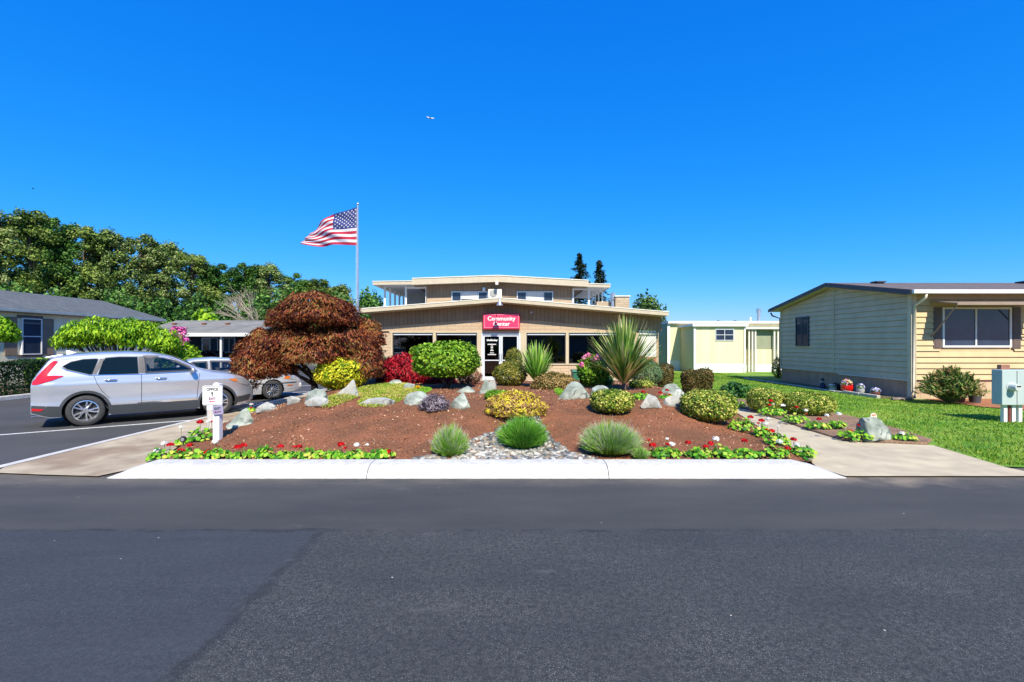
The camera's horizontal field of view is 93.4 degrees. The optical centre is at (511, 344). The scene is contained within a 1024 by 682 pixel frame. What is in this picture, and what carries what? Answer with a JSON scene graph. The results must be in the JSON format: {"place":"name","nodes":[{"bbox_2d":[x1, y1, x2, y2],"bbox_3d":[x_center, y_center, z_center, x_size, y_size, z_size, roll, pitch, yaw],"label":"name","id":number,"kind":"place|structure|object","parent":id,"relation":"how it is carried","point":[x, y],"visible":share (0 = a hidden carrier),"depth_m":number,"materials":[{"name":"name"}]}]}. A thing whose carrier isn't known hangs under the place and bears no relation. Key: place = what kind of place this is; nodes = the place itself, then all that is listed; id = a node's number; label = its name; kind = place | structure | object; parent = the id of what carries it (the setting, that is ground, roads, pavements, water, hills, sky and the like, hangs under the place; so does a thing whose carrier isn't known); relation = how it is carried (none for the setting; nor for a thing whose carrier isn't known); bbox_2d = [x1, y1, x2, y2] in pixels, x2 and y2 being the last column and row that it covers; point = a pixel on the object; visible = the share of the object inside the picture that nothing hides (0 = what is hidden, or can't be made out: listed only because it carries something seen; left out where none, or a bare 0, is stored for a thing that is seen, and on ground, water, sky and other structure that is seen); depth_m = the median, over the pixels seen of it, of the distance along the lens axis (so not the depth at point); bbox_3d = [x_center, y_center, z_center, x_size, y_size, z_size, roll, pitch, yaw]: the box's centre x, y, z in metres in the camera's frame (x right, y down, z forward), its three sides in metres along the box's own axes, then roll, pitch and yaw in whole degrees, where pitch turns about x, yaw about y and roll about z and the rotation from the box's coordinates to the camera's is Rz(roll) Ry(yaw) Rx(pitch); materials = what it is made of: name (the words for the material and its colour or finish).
{"place":"outdoors","nodes":[
{"label":"outdoors","id":0,"kind":"place"},
{"bbox_2d":[0,385,27,395],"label":"planting strip","id":1,"kind":"object","parent":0,"point":[16,389],"depth_m":17.77,"materials":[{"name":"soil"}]},
{"bbox_2d":[0,315,23,342],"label":"weeping tree","id":2,"kind":"object","parent":1,"relation":"on","point":[10,332],"visible":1,"depth_m":17.63,"materials":[{"name":"green plant"}]},
{"bbox_2d":[0,358,47,395],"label":"hedge","id":3,"kind":"object","parent":1,"relation":"on","point":[24,365],"visible":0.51,"depth_m":16.06,"materials":[{"name":"green plant"}]},
{"bbox_2d":[47,315,182,353],"bbox_3d":[-15.972,0.356,19.523,5.118,3.094,1.801,0,0,0],"label":"weeping tree","id":4,"kind":"object","parent":1,"relation":"on","point":[82,334],"visible":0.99,"depth_m":19.17,"materials":[{"name":"green plant"}]},
{"bbox_2d":[157,341,203,367],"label":"round shrub","id":5,"kind":"object","parent":1,"relation":"on","point":[189,350],"visible":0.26,"depth_m":20.26,"materials":[{"name":"green plant"}]},
{"bbox_2d":[0,290,165,386],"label":"grey house","id":6,"kind":"structure","parent":0,"point":[39,320],"depth_m":21.55,"materials":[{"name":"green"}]},
{"bbox_2d":[20,318,41,354],"bbox_3d":[-20.505,-0.335,20.591,0.110,1.544,0.864,0,0,0],"label":"window","id":7,"kind":"structure","parent":6,"relation":"in","point":[31,328],"depth_m":20.57,"materials":[{"name":"blue glass"}]},
{"bbox_2d":[0,366,330,467],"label":"parking lot","id":8,"kind":"structure","parent":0,"point":[15,416],"depth_m":10.55,"materials":[{"name":"grey asphalt"}]},
{"bbox_2d":[30,350,252,425],"bbox_3d":[-8.953,1.007,12.055,4.285,1.734,2.170,0,0,-41],"label":"suv","id":9,"kind":"object","parent":8,"relation":"on","point":[81,388],"visible":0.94,"depth_m":11.01,"materials":[{"name":"silver metal"}]},
{"bbox_2d":[0,389,323,467],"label":"pavement edge line","id":10,"kind":"object","parent":8,"relation":"on","point":[24,460],"visible":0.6,"depth_m":8.81,"materials":[{"name":"white paint"}]},
{"bbox_2d":[157,320,298,367],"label":"carport house","id":11,"kind":"structure","parent":8,"relation":"on","point":[219,335],"depth_m":34.82,"materials":[{"name":"white paint"}]},
{"bbox_2d":[162,357,301,398],"bbox_3d":[-9.380,1.120,15.485,4.688,1.442,1.924,0,0,-41],"label":"sedan","id":12,"kind":"object","parent":8,"relation":"on","point":[272,388],"visible":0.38,"depth_m":15.70,"materials":[{"name":"silver metal"}]},
{"bbox_2d":[0,389,330,475],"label":"pavement","id":13,"kind":"structure","parent":0,"point":[118,455],"depth_m":7.73,"materials":[{"name":"concrete"}]},
{"bbox_2d":[165,380,812,464],"bbox_3d":[-0.352,1.486,13.710,12.896,0.648,13.580,0,0,0],"label":"garden bed","id":14,"kind":"object","parent":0,"point":[568,424],"visible":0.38,"depth_m":8.77,"materials":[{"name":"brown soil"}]},
{"bbox_2d":[145,441,176,461],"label":"geranium plant","id":15,"kind":"object","parent":14,"relation":"on","point":[156,454],"visible":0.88,"depth_m":7.29,"materials":[{"name":"green plant"}]},
{"bbox_2d":[172,443,205,458],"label":"geranium plant","id":16,"kind":"object","parent":14,"relation":"on","point":[195,453],"visible":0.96,"depth_m":7.13,"materials":[{"name":"green plant"}]},
{"bbox_2d":[185,419,212,442],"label":"geranium plant","id":17,"kind":"object","parent":14,"relation":"on","point":[200,433],"visible":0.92,"depth_m":8.34,"materials":[{"name":"green plant"}]},
{"bbox_2d":[202,382,223,439],"bbox_3d":[-5.125,1.228,8.333,0.365,1.140,0.144,0,0,0],"label":"sign post","id":18,"kind":"object","parent":14,"relation":"on","point":[212,395],"visible":0.98,"depth_m":8.28,"materials":[{"name":"white paint"}]},
{"bbox_2d":[203,439,231,458],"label":"geranium plant","id":19,"kind":"object","parent":14,"relation":"on","point":[221,452],"visible":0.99,"depth_m":7.09,"materials":[{"name":"green plant"}]},
{"bbox_2d":[226,408,253,428],"bbox_3d":[-5.247,1.480,9.333,0.577,0.495,0.299,0,0,0],"label":"boulder","id":20,"kind":"object","parent":14,"relation":"on","point":[243,417],"visible":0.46,"depth_m":9.27,"materials":[{"name":"grey stone"}]},
{"bbox_2d":[228,289,387,390],"bbox_3d":[-5.583,0.067,13.424,3.793,3.174,3.104,0,0,-40],"label":"maple tree","id":21,"kind":"object","parent":14,"relation":"on","point":[265,353],"visible":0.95,"depth_m":12.94,"materials":[{"name":"brown plant"}]},
{"bbox_2d":[293,445,323,458],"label":"geranium plant","id":22,"kind":"object","parent":14,"relation":"on","point":[314,453],"visible":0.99,"depth_m":7.09,"materials":[{"name":"green plant"}]},
{"bbox_2d":[311,355,368,389],"bbox_3d":[-4.663,0.740,13.204,1.538,0.983,1.525,0,0,0],"label":"gold shrub","id":23,"kind":"object","parent":14,"relation":"on","point":[324,377],"visible":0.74,"depth_m":12.71,"materials":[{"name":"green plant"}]},
{"bbox_2d":[357,203,358,318],"bbox_3d":[-5.429,-1.721,17.000,0.220,6.533,0.220,0,0,0],"label":"flagpole","id":24,"kind":"object","parent":14,"relation":"on","point":[357,257],"visible":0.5,"depth_m":16.97,"materials":[{"name":"metal"}]},
{"bbox_2d":[301,207,356,246],"bbox_3d":[-6.428,-4.149,17.034,1.955,1.370,0.336,0,0,0],"label":"flag","id":25,"kind":"object","parent":24,"relation":"attached to","point":[339,228],"visible":1,"depth_m":17.00,"materials":[{"name":"multicoloured fabric"}]},
{"bbox_2d":[321,382,426,406],"bbox_3d":[-3.210,1.180,12.272,1.912,0.214,5.006,0,0,0],"label":"ground cover","id":26,"kind":"object","parent":14,"relation":"on","point":[397,393],"visible":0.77,"depth_m":10.98,"materials":[{"name":"yellow plant"}]},
{"bbox_2d":[374,352,429,383],"bbox_3d":[-3.350,0.717,15.185,2.077,0.983,1.450,0,0,0],"label":"crimson bush","id":27,"kind":"object","parent":14,"relation":"on","point":[400,365],"visible":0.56,"depth_m":14.69,"materials":[{"name":"red plant"}]},
{"bbox_2d":[417,393,452,411],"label":"purple heather","id":28,"kind":"object","parent":14,"relation":"on","point":[433,402],"visible":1,"depth_m":9.54,"materials":[{"name":"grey plant"}]},
{"bbox_2d":[409,340,481,388],"bbox_3d":[-1.810,0.636,13.214,1.994,1.532,1.530,0,0,0],"label":"clipped tree","id":29,"kind":"object","parent":14,"relation":"on","point":[439,359],"visible":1,"depth_m":12.76,"materials":[{"name":"green plant"}]},
{"bbox_2d":[430,421,470,456],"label":"lavender plant","id":30,"kind":"object","parent":14,"relation":"on","point":[451,442],"visible":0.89,"depth_m":7.12,"materials":[{"name":"green plant"}]},
{"bbox_2d":[492,361,527,385],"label":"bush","id":31,"kind":"object","parent":14,"relation":"on","point":[506,368],"visible":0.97,"depth_m":13.71,"materials":[{"name":"green plant"}]},
{"bbox_2d":[484,389,548,417],"bbox_3d":[0.099,1.116,9.430,1.282,0.495,1.279,0,0,0],"label":"gold conifer","id":32,"kind":"object","parent":14,"relation":"on","point":[510,403],"visible":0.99,"depth_m":9.12,"materials":[{"name":"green plant"}]},
{"bbox_2d":[494,413,552,448],"bbox_3d":[0.184,1.413,8.018,0.994,0.631,1.011,0,0,0],"label":"grass tuft","id":33,"kind":"object","parent":14,"relation":"on","point":[523,432],"visible":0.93,"depth_m":7.82,"materials":[{"name":"green plant"}]},
{"bbox_2d":[519,340,553,379],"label":"yucca","id":34,"kind":"object","parent":14,"relation":"on","point":[534,364],"visible":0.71,"depth_m":13.47,"materials":[{"name":"green plant"}]},
{"bbox_2d":[529,371,577,389],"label":"mound shrub","id":35,"kind":"object","parent":14,"relation":"on","point":[553,379],"visible":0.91,"depth_m":12.94,"materials":[{"name":"brown plant"}]},
{"bbox_2d":[558,381,589,399],"bbox_3d":[1.337,1.057,10.703,0.659,0.469,0.434,0,0,-26],"label":"boulder","id":36,"kind":"object","parent":14,"relation":"on","point":[573,390],"visible":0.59,"depth_m":10.57,"materials":[{"name":"grey stone"}]},
{"bbox_2d":[576,353,610,386],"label":"rhododendron","id":37,"kind":"object","parent":14,"relation":"on","point":[587,377],"visible":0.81,"depth_m":13.62,"materials":[{"name":"green plant"}]},
{"bbox_2d":[576,417,648,455],"bbox_3d":[1.530,1.373,7.391,1.118,0.624,1.114,0,0,0],"label":"lavender plant","id":38,"kind":"object","parent":14,"relation":"on","point":[615,439],"visible":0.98,"depth_m":7.17,"materials":[{"name":"green plant"}]},
{"bbox_2d":[589,387,635,412],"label":"variegated bush","id":39,"kind":"object","parent":14,"relation":"on","point":[606,400],"visible":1,"depth_m":9.28,"materials":[{"name":"green plant"}]},
{"bbox_2d":[586,315,661,389],"bbox_3d":[2.922,0.207,12.600,1.942,2.087,1.942,0,0,0],"label":"yucca","id":40,"kind":"object","parent":14,"relation":"on","point":[626,363],"visible":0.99,"depth_m":12.26,"materials":[{"name":"green plant"}]},
{"bbox_2d":[631,358,663,384],"bbox_3d":[4.523,0.905,16.191,1.163,0.962,1.200,0,0,0],"label":"lavender mound","id":41,"kind":"object","parent":14,"relation":"on","point":[654,373],"visible":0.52,"depth_m":15.84,"materials":[{"name":"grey plant"}]},
{"bbox_2d":[656,362,674,387],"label":"reddish shrub","id":42,"kind":"object","parent":14,"relation":"on","point":[669,375],"visible":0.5,"depth_m":17.36,"materials":[{"name":"green plant"}]},
{"bbox_2d":[647,438,686,458],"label":"geranium plant","id":43,"kind":"object","parent":14,"relation":"on","point":[668,451],"visible":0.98,"depth_m":7.19,"materials":[{"name":"green plant"}]},
{"bbox_2d":[680,369,700,392],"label":"reddish shrub","id":44,"kind":"object","parent":14,"relation":"on","point":[690,381],"visible":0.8,"depth_m":14.33,"materials":[{"name":"brown plant"}]},
{"bbox_2d":[684,440,713,458],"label":"geranium plant","id":45,"kind":"object","parent":14,"relation":"on","point":[695,452],"visible":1,"depth_m":7.13,"materials":[{"name":"green plant"}]},
{"bbox_2d":[697,367,714,389],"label":"reddish shrub","id":46,"kind":"object","parent":14,"relation":"on","point":[706,381],"visible":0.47,"depth_m":14.48,"materials":[{"name":"brown plant"}]},
{"bbox_2d":[679,388,737,421],"bbox_3d":[3.878,1.181,9.525,1.117,0.618,1.118,0,0,0],"label":"variegated bush","id":47,"kind":"object","parent":14,"relation":"on","point":[703,398],"visible":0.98,"depth_m":9.20,"materials":[{"name":"green plant"}]},
{"bbox_2d":[730,438,765,458],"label":"geranium plant","id":48,"kind":"object","parent":14,"relation":"on","point":[740,453],"visible":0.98,"depth_m":7.12,"materials":[{"name":"green plant"}]},
{"bbox_2d":[760,439,790,458],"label":"geranium plant","id":49,"kind":"object","parent":14,"relation":"on","point":[782,452],"visible":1,"depth_m":7.12,"materials":[{"name":"green plant"}]},
{"bbox_2d":[784,437,817,459],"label":"geranium plant","id":50,"kind":"object","parent":14,"relation":"on","point":[806,450],"visible":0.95,"depth_m":7.45,"materials":[{"name":"green plant"}]},
{"bbox_2d":[412,407,596,458],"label":"river gravel","id":51,"kind":"structure","parent":0,"point":[480,450],"depth_m":7.62,"materials":[{"name":"grey gravel"}]},
{"bbox_2d":[0,468,1023,681],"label":"road","id":52,"kind":"structure","parent":0,"point":[104,578],"depth_m":3.69,"materials":[{"name":"grey asphalt"}]},
{"bbox_2d":[108,459,845,478],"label":"front kerb","id":53,"kind":"structure","parent":52,"relation":"on","point":[475,468],"depth_m":6.58,"materials":[{"name":"white paint"}]},
{"bbox_2d":[0,0,1023,320],"label":"sky","id":54,"kind":"structure","parent":0,"point":[724,160],"materials":[{"name":"blue"}]},
{"bbox_2d":[154,361,1023,467],"bbox_3d":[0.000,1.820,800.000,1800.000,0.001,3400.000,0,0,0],"label":"ground","id":55,"kind":"structure","parent":0,"point":[156,364],"depth_m":12.01,"materials":[{"name":"brown soil"}]},
{"bbox_2d":[0,209,55,294],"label":"poplar tree","id":56,"kind":"object","parent":55,"relation":"on","point":[16,220],"visible":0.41,"depth_m":61.90,"materials":[{"name":"green plant"}]},
{"bbox_2d":[0,208,64,293],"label":"poplar tree","id":57,"kind":"object","parent":55,"relation":"on","point":[37,218],"visible":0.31,"depth_m":63.23,"materials":[{"name":"green plant"}]},
{"bbox_2d":[27,217,87,297],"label":"poplar tree","id":58,"kind":"object","parent":55,"relation":"on","point":[68,246],"visible":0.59,"depth_m":66.13,"materials":[{"name":"green plant"}]},
{"bbox_2d":[53,223,121,300],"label":"poplar tree","id":59,"kind":"object","parent":55,"relation":"on","point":[86,235],"visible":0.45,"depth_m":67.75,"materials":[{"name":"green plant"}]},
{"bbox_2d":[74,226,147,306],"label":"poplar tree","id":60,"kind":"object","parent":55,"relation":"on","point":[116,242],"visible":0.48,"depth_m":70.31,"materials":[{"name":"green plant"}]},
{"bbox_2d":[101,284,145,309],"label":"understory tree","id":61,"kind":"object","parent":55,"relation":"on","point":[129,303],"visible":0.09,"depth_m":51.45,"materials":[{"name":"green plant"}]},
{"bbox_2d":[105,233,172,311],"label":"poplar tree","id":62,"kind":"object","parent":55,"relation":"on","point":[147,258],"visible":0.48,"depth_m":72.86,"materials":[{"name":"green plant"}]},
{"bbox_2d":[134,292,178,361],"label":"understory tree","id":63,"kind":"object","parent":55,"relation":"on","point":[164,311],"visible":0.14,"depth_m":49.62,"materials":[{"name":"green plant"}]},
{"bbox_2d":[132,239,197,317],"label":"poplar tree","id":64,"kind":"object","parent":55,"relation":"on","point":[170,250],"visible":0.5,"depth_m":74.86,"materials":[{"name":"green plant"}]},
{"bbox_2d":[169,291,211,320],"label":"understory tree","id":65,"kind":"object","parent":55,"relation":"on","point":[184,313],"visible":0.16,"depth_m":51.44,"materials":[{"name":"green plant"}]},
{"bbox_2d":[162,251,224,315],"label":"poplar tree","id":66,"kind":"object","parent":55,"relation":"on","point":[198,263],"visible":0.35,"depth_m":77.44,"materials":[{"name":"green plant"}]},
{"bbox_2d":[195,263,238,310],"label":"poplar tree","id":67,"kind":"object","parent":55,"relation":"on","point":[217,277],"visible":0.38,"depth_m":79.01,"materials":[{"name":"green plant"}]},
{"bbox_2d":[210,298,240,319],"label":"understory tree","id":68,"kind":"object","parent":55,"relation":"on","point":[221,316],"visible":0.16,"depth_m":49.16,"materials":[{"name":"green plant"}]},
{"bbox_2d":[221,262,261,314],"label":"poplar tree","id":69,"kind":"object","parent":55,"relation":"on","point":[240,281],"visible":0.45,"depth_m":80.64,"materials":[{"name":"green plant"}]},
{"bbox_2d":[205,287,278,319],"bbox_3d":[-21.288,-1.528,39.800,6.431,7.362,6.181,0,0,37],"label":"bare tree","id":70,"kind":"object","parent":55,"relation":"on","point":[251,316],"visible":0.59,"depth_m":39.53,"materials":[{"name":"grey plant"}]},
{"bbox_2d":[237,288,280,341],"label":"understory tree","id":71,"kind":"object","parent":55,"relation":"on","point":[264,302],"visible":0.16,"depth_m":51.22,"materials":[{"name":"green plant"}]},
{"bbox_2d":[249,262,292,307],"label":"poplar tree","id":72,"kind":"object","parent":55,"relation":"on","point":[271,272],"visible":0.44,"depth_m":83.19,"materials":[{"name":"green plant"}]},
{"bbox_2d":[281,273,308,302],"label":"poplar tree","id":73,"kind":"object","parent":55,"relation":"on","point":[297,286],"visible":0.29,"depth_m":85.73,"materials":[{"name":"green plant"}]},
{"bbox_2d":[300,278,332,329],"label":"poplar tree","id":74,"kind":"object","parent":55,"relation":"on","point":[313,284],"visible":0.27,"depth_m":87.20,"materials":[{"name":"green plant"}]},
{"bbox_2d":[355,286,383,356],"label":"round tree","id":75,"kind":"object","parent":55,"relation":"on","point":[367,300],"visible":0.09,"depth_m":47.19,"materials":[{"name":"green plant"}]},
{"bbox_2d":[359,275,668,379],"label":"community center","id":76,"kind":"structure","parent":55,"relation":"on","point":[561,324],"depth_m":24.00,"materials":[{"name":"beige wood"}]},
{"bbox_2d":[393,333,432,355],"bbox_3d":[-4.935,0.195,24.120,2.010,1.530,0.080,0,0,0],"label":"window","id":77,"kind":"structure","parent":76,"relation":"in","point":[401,343],"depth_m":24.14,"materials":[{"name":"glass"}]},
{"bbox_2d":[436,333,476,363],"bbox_3d":[-2.760,0.195,24.120,2.040,1.530,0.080,0,0,0],"label":"window","id":78,"kind":"structure","parent":76,"relation":"in","point":[473,338],"depth_m":24.14,"materials":[{"name":"glass"}]},
{"bbox_2d":[483,335,500,379],"bbox_3d":[-1.003,0.650,23.984,0.885,2.240,0.132,0,0,0],"label":"door","id":79,"kind":"structure","parent":76,"relation":"in","point":[491,343],"depth_m":24.02,"materials":[{"name":"metal"}]},
{"bbox_2d":[483,313,519,328],"bbox_3d":[-0.519,-1.134,23.825,1.809,0.786,0.271,0,0,0],"label":"building sign","id":80,"kind":"object","parent":76,"relation":"attached to","point":[501,320],"visible":1,"depth_m":23.70,"materials":[{"name":"red paint"}]},
{"bbox_2d":[501,335,518,379],"bbox_3d":[-0.107,0.650,24.025,0.885,2.240,0.050,0,0,0],"label":"door","id":81,"kind":"structure","parent":76,"relation":"in","point":[508,342],"depth_m":24.02,"materials":[{"name":"metal"}]},
{"bbox_2d":[526,333,565,363],"bbox_3d":[1.695,0.195,24.120,1.950,1.530,0.080,0,0,0],"label":"window","id":82,"kind":"structure","parent":76,"relation":"in","point":[557,343],"depth_m":24.14,"materials":[{"name":"glass"}]},
{"bbox_2d":[569,333,614,363],"bbox_3d":[4.440,0.195,24.120,3.240,1.530,0.080,0,0,0],"label":"window","id":83,"kind":"structure","parent":76,"relation":"in","point":[578,348],"depth_m":24.14,"materials":[{"name":"glass"}]},
{"bbox_2d":[570,253,596,304],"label":"fir tree","id":84,"kind":"object","parent":55,"relation":"on","point":[580,265],"visible":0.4,"depth_m":79.64,"materials":[{"name":"green plant"}]},
{"bbox_2d":[592,260,610,304],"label":"fir tree","id":85,"kind":"object","parent":55,"relation":"on","point":[599,276],"visible":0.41,"depth_m":83.73,"materials":[{"name":"green plant"}]},
{"bbox_2d":[632,288,666,321],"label":"round tree","id":86,"kind":"object","parent":55,"relation":"on","point":[647,302],"visible":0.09,"depth_m":51.21,"materials":[{"name":"green plant"}]},
{"bbox_2d":[481,380,1023,475],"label":"path","id":87,"kind":"structure","parent":0,"point":[841,457],"depth_m":7.52,"materials":[{"name":"concrete"}]},
{"bbox_2d":[737,398,931,444],"bbox_3d":[7.299,1.775,12.074,2.023,0.070,7.008,0,0,4],"label":"side bed","id":88,"kind":"object","parent":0,"point":[851,421],"visible":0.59,"depth_m":10.10,"materials":[{"name":"brown soil"}]},
{"bbox_2d":[745,387,787,411],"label":"variegated bush","id":89,"kind":"object","parent":88,"relation":"on","point":[761,395],"visible":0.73,"depth_m":12.39,"materials":[{"name":"green plant"}]},
{"bbox_2d":[782,391,838,414],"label":"variegated bush","id":90,"kind":"object","parent":88,"relation":"on","point":[813,397],"visible":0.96,"depth_m":11.76,"materials":[{"name":"green plant"}]},
{"bbox_2d":[836,412,874,440],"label":"geranium plant","id":91,"kind":"object","parent":88,"relation":"on","point":[852,434],"visible":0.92,"depth_m":8.81,"materials":[{"name":"green plant"}]},
{"bbox_2d":[855,417,891,441],"bbox_3d":[6.693,1.586,8.881,0.627,0.523,0.374,0,0,0],"label":"boulder","id":92,"kind":"object","parent":88,"relation":"on","point":[878,429],"visible":0.74,"depth_m":8.76,"materials":[{"name":"grey stone"}]},
{"bbox_2d":[656,370,1023,466],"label":"lawn","id":93,"kind":"structure","parent":0,"point":[765,375],"depth_m":11.46,"materials":[{"name":"green plant"}]},
{"bbox_2d":[659,321,781,372],"bbox_3d":[17.375,0.110,38.150,13.650,3.380,15.700,0,0,0],"label":"yellow home","id":94,"kind":"object","parent":93,"relation":"on","point":[732,346],"visible":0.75,"depth_m":31.15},
{"bbox_2d":[719,381,752,397],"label":"leafy plant","id":95,"kind":"object","parent":93,"relation":"on","point":[737,389],"visible":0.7,"depth_m":16.24,"materials":[{"name":"green plant"}]},
{"bbox_2d":[743,378,879,397],"bbox_3d":[12.080,1.745,20.510,0.141,0.130,9.220,0,0,0],"label":"edging","id":96,"kind":"object","parent":93,"relation":"on","point":[861,394],"visible":0.69,"depth_m":18.00,"materials":[{"name":"grey concrete"}]},
{"bbox_2d":[768,283,1023,398],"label":"mobile home","id":97,"kind":"object","parent":93,"relation":"on","point":[868,336],"visible":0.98,"depth_m":16.45,"materials":[{"name":"beige"}]},
{"bbox_2d":[795,316,809,345],"bbox_3d":[12.980,-0.570,21.525,0.140,1.300,0.950,0,0,0],"label":"window","id":98,"kind":"structure","parent":97,"relation":"in","point":[802,326],"depth_m":21.50,"materials":[{"name":"glass"}]},
{"bbox_2d":[930,301,1023,336],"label":"awning","id":99,"kind":"object","parent":97,"relation":"attached to","point":[957,303],"visible":1,"depth_m":14.66,"materials":[{"name":"metal"}]},
{"bbox_2d":[942,307,1011,346],"bbox_3d":[15.080,-0.550,15.695,2.240,1.300,0.110,0,0,0],"label":"picture window","id":100,"kind":"structure","parent":97,"relation":"in","point":[965,326],"depth_m":15.67,"materials":[{"name":"grey glass"}]},
{"bbox_2d":[914,365,990,402],"bbox_3d":[13.095,1.170,14.459,1.917,1.202,1.578,0,0,0],"label":"bush","id":101,"kind":"object","parent":93,"relation":"on","point":[950,384],"visible":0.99,"depth_m":14.16,"materials":[{"name":"green plant"}]},
{"bbox_2d":[992,365,1023,421],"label":"utility pedestal","id":102,"kind":"object","parent":93,"relation":"on","point":[1007,389],"visible":0.93,"depth_m":10.97,"materials":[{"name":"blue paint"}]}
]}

